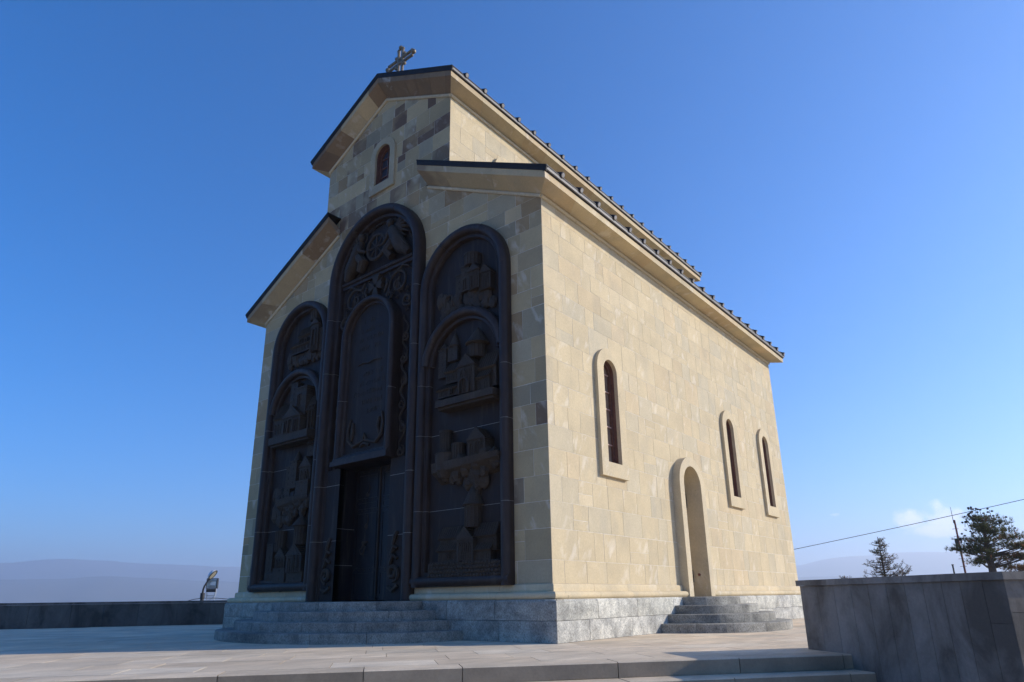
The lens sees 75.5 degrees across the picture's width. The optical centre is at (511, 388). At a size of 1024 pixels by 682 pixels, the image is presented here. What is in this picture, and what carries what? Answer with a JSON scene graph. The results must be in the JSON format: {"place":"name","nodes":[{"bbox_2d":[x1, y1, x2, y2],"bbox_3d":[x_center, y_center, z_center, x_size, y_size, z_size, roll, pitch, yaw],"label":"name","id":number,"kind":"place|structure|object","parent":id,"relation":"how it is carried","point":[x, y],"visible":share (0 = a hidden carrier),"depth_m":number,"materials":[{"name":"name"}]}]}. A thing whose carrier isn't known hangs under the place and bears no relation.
{"place":"outdoors","nodes":[
{"label":"outdoors","id":0,"kind":"place"},
{"bbox_2d":[0,618,844,681],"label":"terrace","id":1,"kind":"structure","parent":0,"point":[63,652],"depth_m":9.53,"materials":[{"name":"grey stone"}]},
{"bbox_2d":[0,600,227,628],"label":"parapet wall","id":2,"kind":"structure","parent":1,"relation":"on","point":[75,615],"depth_m":21.29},
{"bbox_2d":[214,601,462,644],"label":"round steps","id":3,"kind":"structure","parent":1,"relation":"on","point":[339,623],"depth_m":11.81,"materials":[{"name":"stone"}]},
{"bbox_2d":[222,65,803,643],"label":"church","id":4,"kind":"structure","parent":1,"relation":"on","point":[516,385],"depth_m":14.93,"materials":[{"name":"stone"}]},
{"bbox_2d":[368,137,395,197],"bbox_3d":[-3.300,-5.825,17.321,0.960,1.590,0.280,-14,-22,37],"label":"window","id":5,"kind":"structure","parent":4,"relation":"in","point":[383,159],"depth_m":17.36,"materials":[{"name":"stone"}]},
{"bbox_2d":[385,45,415,71],"bbox_3d":[-3.139,-8.935,18.533,1.220,1.708,0.228,-14,-22,37],"label":"roof cross","id":6,"kind":"object","parent":4,"relation":"on","point":[399,61],"visible":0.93,"depth_m":18.60,"materials":[{"name":"metal"}]},
{"bbox_2d":[494,157,509,162],"bbox_3d":[-0.239,-5.215,17.143,0.275,1.600,0.940,-14,-22,37],"label":"window","id":7,"kind":"structure","parent":4,"relation":"in","point":[500,159],"depth_m":17.11,"materials":[{"name":"stone"}]},
{"bbox_2d":[594,348,629,480],"bbox_3d":[1.977,0.492,13.750,0.275,2.755,1.030,-14,-22,37],"label":"window","id":8,"kind":"structure","parent":4,"relation":"in","point":[609,391],"depth_m":13.72,"materials":[{"name":"stone"}]},
{"bbox_2d":[672,457,715,596],"bbox_3d":[4.026,3.252,15.683,0.750,3.198,1.380,-14,-22,37],"label":"side door","id":9,"kind":"structure","parent":4,"relation":"in","point":[690,508],"depth_m":15.63,"materials":[{"name":"stone"}]},
{"bbox_2d":[720,410,745,508],"bbox_3d":[6.090,1.960,18.578,0.275,2.755,1.030,-14,-22,37],"label":"window","id":10,"kind":"structure","parent":4,"relation":"in","point":[733,473],"depth_m":18.52,"materials":[{"name":"stone"}]},
{"bbox_2d":[756,429,779,517],"bbox_3d":[7.910,2.609,20.714,0.275,2.755,1.030,-14,-22,37],"label":"window","id":11,"kind":"structure","parent":4,"relation":"in","point":[763,443],"depth_m":20.64,"materials":[{"name":"stone"}]},
{"bbox_2d":[661,596,792,632],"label":"round steps","id":12,"kind":"structure","parent":1,"relation":"on","point":[721,614],"depth_m":13.42,"materials":[{"name":"stone"}]},
{"bbox_2d":[0,576,879,605],"bbox_3d":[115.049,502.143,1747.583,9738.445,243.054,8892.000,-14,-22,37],"label":"hills","id":13,"kind":"structure","parent":0,"point":[105,589],"depth_m":3758.47,"materials":[{"name":"blue"}]},
{"bbox_2d":[0,551,1023,581],"bbox_3d":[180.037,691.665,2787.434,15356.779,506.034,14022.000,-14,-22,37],"label":"hills","id":14,"kind":"structure","parent":0,"point":[925,563],"depth_m":6192.13,"materials":[{"name":"blue"}]},
{"bbox_2d":[0,0,1023,566],"label":"sky","id":15,"kind":"structure","parent":0,"point":[843,177],"materials":[{"name":"blue"}]},
{"bbox_2d":[794,499,1023,549],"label":"overhead cable","id":16,"kind":"object","parent":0,"point":[910,524],"visible":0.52,"depth_m":33.54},
{"bbox_3d":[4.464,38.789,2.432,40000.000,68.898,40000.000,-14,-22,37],"label":"ground","id":17,"kind":"structure","parent":0,"visible":0},
{"bbox_2d":[200,570,217,600],"bbox_3d":[-16.060,12.009,34.562,0.705,4.900,0.408,11,-21,-34],"label":"street lamp","id":18,"kind":"object","parent":17,"relation":"on","point":[212,573],"visible":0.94,"depth_m":35.08,"materials":[{"name":"metal"}]},
{"bbox_2d":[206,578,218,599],"bbox_3d":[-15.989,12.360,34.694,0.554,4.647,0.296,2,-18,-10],"label":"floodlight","id":19,"kind":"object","parent":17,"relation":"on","point":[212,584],"visible":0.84,"depth_m":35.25,"materials":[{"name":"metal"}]},
{"bbox_2d":[863,536,911,576],"bbox_3d":[17.145,9.112,30.548,2.712,4.493,2.647,-14,-22,37],"label":"conifer tree","id":20,"kind":"object","parent":17,"relation":"on","point":[883,573],"visible":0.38,"depth_m":30.58,"materials":[{"name":"green plant"}]},
{"bbox_2d":[795,571,1023,681],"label":"planter wall","id":21,"kind":"structure","parent":17,"relation":"on","point":[961,627],"depth_m":7.01,"materials":[{"name":"grey concrete"}]},
{"bbox_2d":[950,507,966,572],"bbox_3d":[22.024,9.012,32.120,0.264,6.500,0.160,-14,-22,37],"label":"antenna mast","id":22,"kind":"object","parent":17,"relation":"on","point":[956,543],"visible":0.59,"depth_m":32.55,"materials":[{"name":"grey metal"}]},
{"bbox_2d":[944,506,1023,571],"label":"pine tree","id":23,"kind":"object","parent":17,"relation":"on","point":[989,559],"visible":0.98,"depth_m":27.83,"materials":[{"name":"green plant"}]},
{"label":"plaza","id":24,"kind":"structure","parent":0,"visible":0},
{"bbox_2d":[0,652,876,681],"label":"terrace steps","id":25,"kind":"structure","parent":24,"relation":"on","point":[800,667],"depth_m":7.37,"materials":[{"name":"grey stone"}]}
]}

